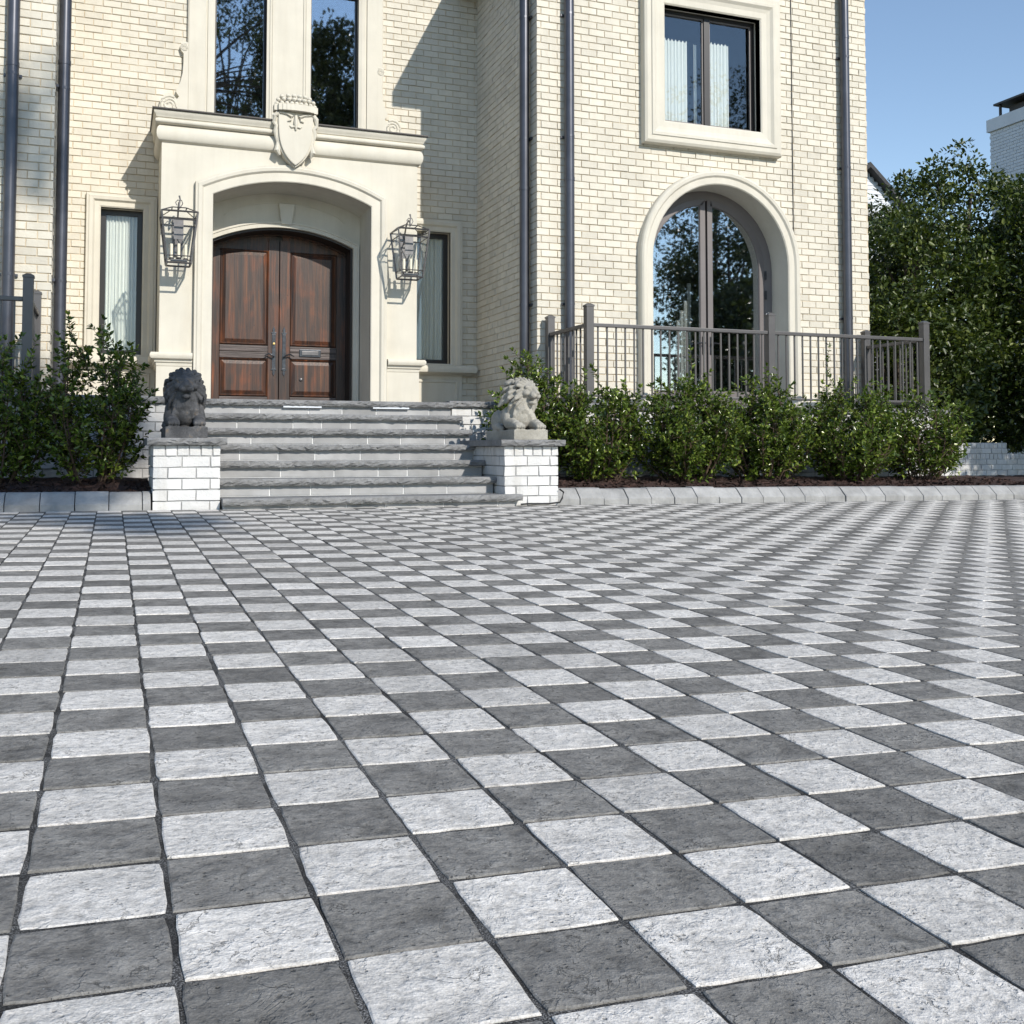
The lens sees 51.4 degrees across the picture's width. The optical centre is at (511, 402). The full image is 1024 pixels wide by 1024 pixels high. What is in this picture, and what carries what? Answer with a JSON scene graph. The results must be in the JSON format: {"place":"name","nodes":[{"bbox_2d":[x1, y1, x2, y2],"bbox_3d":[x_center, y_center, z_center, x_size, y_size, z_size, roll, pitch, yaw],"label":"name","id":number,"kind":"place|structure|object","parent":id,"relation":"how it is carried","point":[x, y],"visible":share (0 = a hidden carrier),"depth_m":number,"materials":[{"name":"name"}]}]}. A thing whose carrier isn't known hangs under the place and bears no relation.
{"place":"outdoors","nodes":[
{"label":"outdoors","id":0,"kind":"place"},
{"bbox_2d":[0,476,151,494],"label":"mulch bed","id":1,"kind":"object","parent":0,"point":[66,484],"visible":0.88,"depth_m":9.81,"materials":[{"name":"brown soil"}]},
{"bbox_2d":[0,331,73,483],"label":"shrub","id":2,"kind":"object","parent":1,"relation":"on","point":[18,450],"visible":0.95,"depth_m":9.89,"materials":[{"name":"green plant"}]},
{"bbox_2d":[19,310,158,483],"bbox_3d":[-4.034,-0.003,10.181,1.254,1.702,1.033,1,-3,-21],"label":"shrub","id":3,"kind":"object","parent":1,"relation":"on","point":[118,434],"visible":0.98,"depth_m":10.04,"materials":[{"name":"green plant"}]},
{"bbox_2d":[0,499,1023,1023],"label":"driveway","id":4,"kind":"structure","parent":0,"point":[734,763],"depth_m":2.22,"materials":[{"name":"grey stone"}]},
{"bbox_2d":[204,399,522,509],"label":"staircase","id":5,"kind":"structure","parent":4,"relation":"on","point":[351,454],"depth_m":10.76,"materials":[{"name":"grey stone"}]},
{"bbox_2d":[521,489,563,504],"bbox_3d":[0.308,0.935,10.506,0.470,0.159,0.051,1,-3,-23],"label":"cable","id":6,"kind":"object","parent":4,"relation":"on","point":[544,503],"visible":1,"depth_m":10.49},
{"bbox_2d":[556,474,1023,487],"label":"mulch bed","id":7,"kind":"object","parent":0,"point":[717,482],"visible":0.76,"depth_m":12.64,"materials":[{"name":"brown soil"}]},
{"bbox_2d":[477,347,589,469],"bbox_3d":[0.257,0.166,12.161,1.338,1.607,1.077,1,-3,-21],"label":"shrub","id":8,"kind":"object","parent":7,"relation":"on","point":[543,386],"visible":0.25,"depth_m":12.10,"materials":[{"name":"green plant"}]},
{"bbox_2d":[539,363,662,481],"bbox_3d":[0.930,0.254,12.189,1.441,1.447,1.322,1,-3,-21],"label":"shrub","id":9,"kind":"object","parent":7,"relation":"on","point":[590,454],"visible":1,"depth_m":11.91,"materials":[{"name":"green plant"}]},
{"bbox_2d":[630,345,751,482],"bbox_3d":[2.039,0.148,12.510,1.601,1.705,1.435,1,-3,-21],"label":"shrub","id":10,"kind":"object","parent":7,"relation":"on","point":[685,444],"visible":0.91,"depth_m":12.27,"materials":[{"name":"green plant"}]},
{"bbox_2d":[712,362,831,480],"bbox_3d":[3.049,0.268,12.958,1.524,1.520,1.285,1,-3,-21],"label":"shrub","id":11,"kind":"object","parent":7,"relation":"on","point":[771,459],"visible":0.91,"depth_m":12.72,"materials":[{"name":"green plant"}]},
{"bbox_2d":[795,342,913,481],"bbox_3d":[4.211,0.162,13.353,1.393,1.783,1.617,-2,-3,37],"label":"shrub","id":12,"kind":"object","parent":7,"relation":"on","point":[868,453],"visible":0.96,"depth_m":13.09,"materials":[{"name":"green plant"}]},
{"bbox_2d":[875,381,974,479],"bbox_3d":[5.329,0.404,13.768,1.489,1.351,1.356,1,-3,-21],"label":"shrub","id":13,"kind":"object","parent":7,"relation":"on","point":[939,451],"visible":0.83,"depth_m":13.55,"materials":[{"name":"green plant"}]},
{"bbox_2d":[864,0,1023,440],"label":"sky","id":14,"kind":"structure","parent":0,"point":[936,70],"materials":[{"name":"blue"}]},
{"bbox_2d":[950,475,1023,484],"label":"mulch bed","id":15,"kind":"object","parent":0,"point":[1018,478],"visible":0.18,"depth_m":17.74,"materials":[{"name":"soil"}]},
{"bbox_3d":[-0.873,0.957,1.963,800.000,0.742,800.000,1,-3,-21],"label":"ground","id":16,"kind":"structure","parent":0,"visible":0},
{"bbox_2d":[0,491,150,511],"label":"kerb","id":17,"kind":"structure","parent":16,"relation":"on","point":[58,501],"depth_m":9.07,"materials":[{"name":"concrete"}]},
{"bbox_2d":[0,394,164,480],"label":"retaining wall","id":18,"kind":"structure","parent":16,"relation":"on","point":[154,424],"depth_m":11.17,"materials":[{"name":"white brick"}]},
{"bbox_2d":[0,273,41,393],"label":"railing","id":19,"kind":"object","parent":18,"relation":"on","point":[31,299],"visible":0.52,"depth_m":10.88,"materials":[{"name":"grey metal"}]},
{"bbox_2d":[143,438,226,509],"bbox_3d":[-3.071,0.791,9.920,0.675,0.906,1.338,1,-3,-21],"label":"brick pedestal","id":20,"kind":"object","parent":16,"relation":"on","point":[184,473],"visible":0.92,"depth_m":9.38,"materials":[{"name":"white brick"}]},
{"bbox_2d":[160,367,207,437],"bbox_3d":[-3.015,0.013,9.781,0.390,0.648,0.850,1,-3,-21],"label":"lion statue","id":21,"kind":"object","parent":20,"relation":"on","point":[184,394],"visible":0.9,"depth_m":9.54,"materials":[{"name":"stone"}]},
{"bbox_2d":[235,460,409,496],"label":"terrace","id":22,"kind":"structure","parent":16,"relation":"on","point":[292,477],"depth_m":12.17,"materials":[{"name":"grey stone"}]},
{"bbox_2d":[0,0,869,407],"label":"house","id":23,"kind":"structure","parent":16,"relation":"on","point":[530,164],"depth_m":15.45,"materials":[{"name":"beige brick"}]},
{"bbox_2d":[67,192,157,395],"bbox_3d":[-5.497,-1.397,14.944,1.340,3.040,0.431,1,-3,-21],"label":"window","id":24,"kind":"structure","parent":23,"relation":"in","point":[121,243],"depth_m":15.04,"materials":[{"name":"stone"}]},
{"bbox_2d":[159,195,198,267],"bbox_3d":[-4.390,-2.250,14.009,0.477,0.926,0.577,1,-3,-21],"label":"wall lantern","id":25,"kind":"object","parent":23,"relation":"attached to","point":[176,244],"depth_m":13.97,"materials":[{"name":"metal"}]},
{"bbox_2d":[211,228,351,400],"bbox_3d":[-3.410,-1.194,15.664,2.036,2.740,0.470,1,-3,-21],"label":"wooden door","id":26,"kind":"structure","parent":23,"relation":"in","point":[282,297],"depth_m":15.79,"materials":[{"name":"brown wood"}]},
{"bbox_2d":[188,0,382,129],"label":"window","id":27,"kind":"structure","parent":23,"relation":"in","point":[242,58],"depth_m":16.34,"materials":[{"name":"stone"}]},
{"bbox_2d":[390,214,429,280],"bbox_3d":[-1.464,-2.201,15.106,0.477,0.926,0.577,1,-3,-21],"label":"wall lantern","id":28,"kind":"object","parent":23,"relation":"attached to","point":[405,241],"depth_m":15.08,"materials":[{"name":"metal"}]},
{"bbox_2d":[417,218,477,401],"bbox_3d":[-1.241,-1.325,16.538,1.350,3.040,0.430,1,-3,-21],"label":"window","id":29,"kind":"structure","parent":23,"relation":"in","point":[439,293],"depth_m":16.66,"materials":[{"name":"stone"}]},
{"bbox_2d":[639,0,781,158],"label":"window","id":30,"kind":"structure","parent":23,"relation":"in","point":[710,70],"depth_m":15.65,"materials":[{"name":"stone"}]},
{"bbox_2d":[637,170,801,406],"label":"arched door","id":31,"kind":"structure","parent":23,"relation":"in","point":[716,250],"depth_m":16.01,"materials":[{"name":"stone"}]},
{"bbox_2d":[460,440,565,505],"bbox_3d":[-0.013,0.850,11.069,0.680,0.903,1.334,1,-3,-21],"label":"brick pedestal","id":32,"kind":"object","parent":16,"relation":"on","point":[528,469],"visible":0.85,"depth_m":10.55,"materials":[{"name":"white brick"}]},
{"bbox_2d":[486,377,547,439],"bbox_3d":[0.036,0.069,10.925,0.426,0.649,0.850,1,-3,-21],"label":"lion statue","id":33,"kind":"object","parent":32,"relation":"on","point":[515,419],"visible":0.91,"depth_m":10.70,"materials":[{"name":"stone"}]},
{"bbox_2d":[446,401,950,493],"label":"retaining wall","id":34,"kind":"structure","parent":16,"relation":"on","point":[467,411],"depth_m":12.76,"materials":[{"name":"white brick"}]},
{"bbox_2d":[545,303,930,408],"bbox_3d":[3.155,-0.534,14.620,5.292,1.243,1.352,1,-3,-21],"label":"railing","id":35,"kind":"object","parent":34,"relation":"on","point":[588,325],"visible":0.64,"depth_m":14.07,"materials":[{"name":"grey metal"}]},
{"bbox_2d":[556,485,1023,504],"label":"kerb","id":36,"kind":"structure","parent":16,"relation":"on","point":[640,495],"depth_m":11.69,"materials":[{"name":"concrete"}]},
{"bbox_2d":[868,198,929,369],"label":"background tree","id":37,"kind":"object","parent":16,"relation":"on","point":[872,212],"visible":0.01,"depth_m":41.03,"materials":[{"name":"green plant"}]},
{"bbox_2d":[869,265,1002,442],"bbox_3d":[7.670,-0.479,20.988,3.850,4.333,3.886,1,-3,-21],"label":"evergreen tree","id":38,"kind":"object","parent":16,"relation":"on","point":[882,309],"visible":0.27,"depth_m":20.15,"materials":[{"name":"green plant"}]},
{"bbox_2d":[867,92,1023,453],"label":"neighbour house","id":39,"kind":"structure","parent":16,"relation":"on","point":[1006,131],"depth_m":32.36,"materials":[{"name":"white"}]},
{"bbox_2d":[868,199,1023,442],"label":"evergreen tree","id":40,"kind":"object","parent":16,"relation":"on","point":[920,246],"visible":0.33,"depth_m":22.07,"materials":[{"name":"green plant"}]},
{"bbox_2d":[868,137,1023,445],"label":"evergreen tree","id":41,"kind":"object","parent":16,"relation":"on","point":[924,189],"visible":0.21,"depth_m":25.20,"materials":[{"name":"green plant"}]},
{"bbox_2d":[947,243,1023,453],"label":"evergreen tree","id":42,"kind":"object","parent":16,"relation":"on","point":[1010,404],"visible":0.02,"depth_m":26.74,"materials":[{"name":"green plant"}]},
{"bbox_2d":[948,443,1023,475],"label":"garden wall","id":43,"kind":"structure","parent":16,"relation":"on","point":[986,459],"depth_m":19.28,"materials":[{"name":"white brick"}]},
{"bbox_2d":[959,173,1023,452],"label":"evergreen tree","id":44,"kind":"object","parent":16,"relation":"on","point":[1015,212],"visible":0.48,"depth_m":22.87,"materials":[{"name":"green plant"}]}
]}

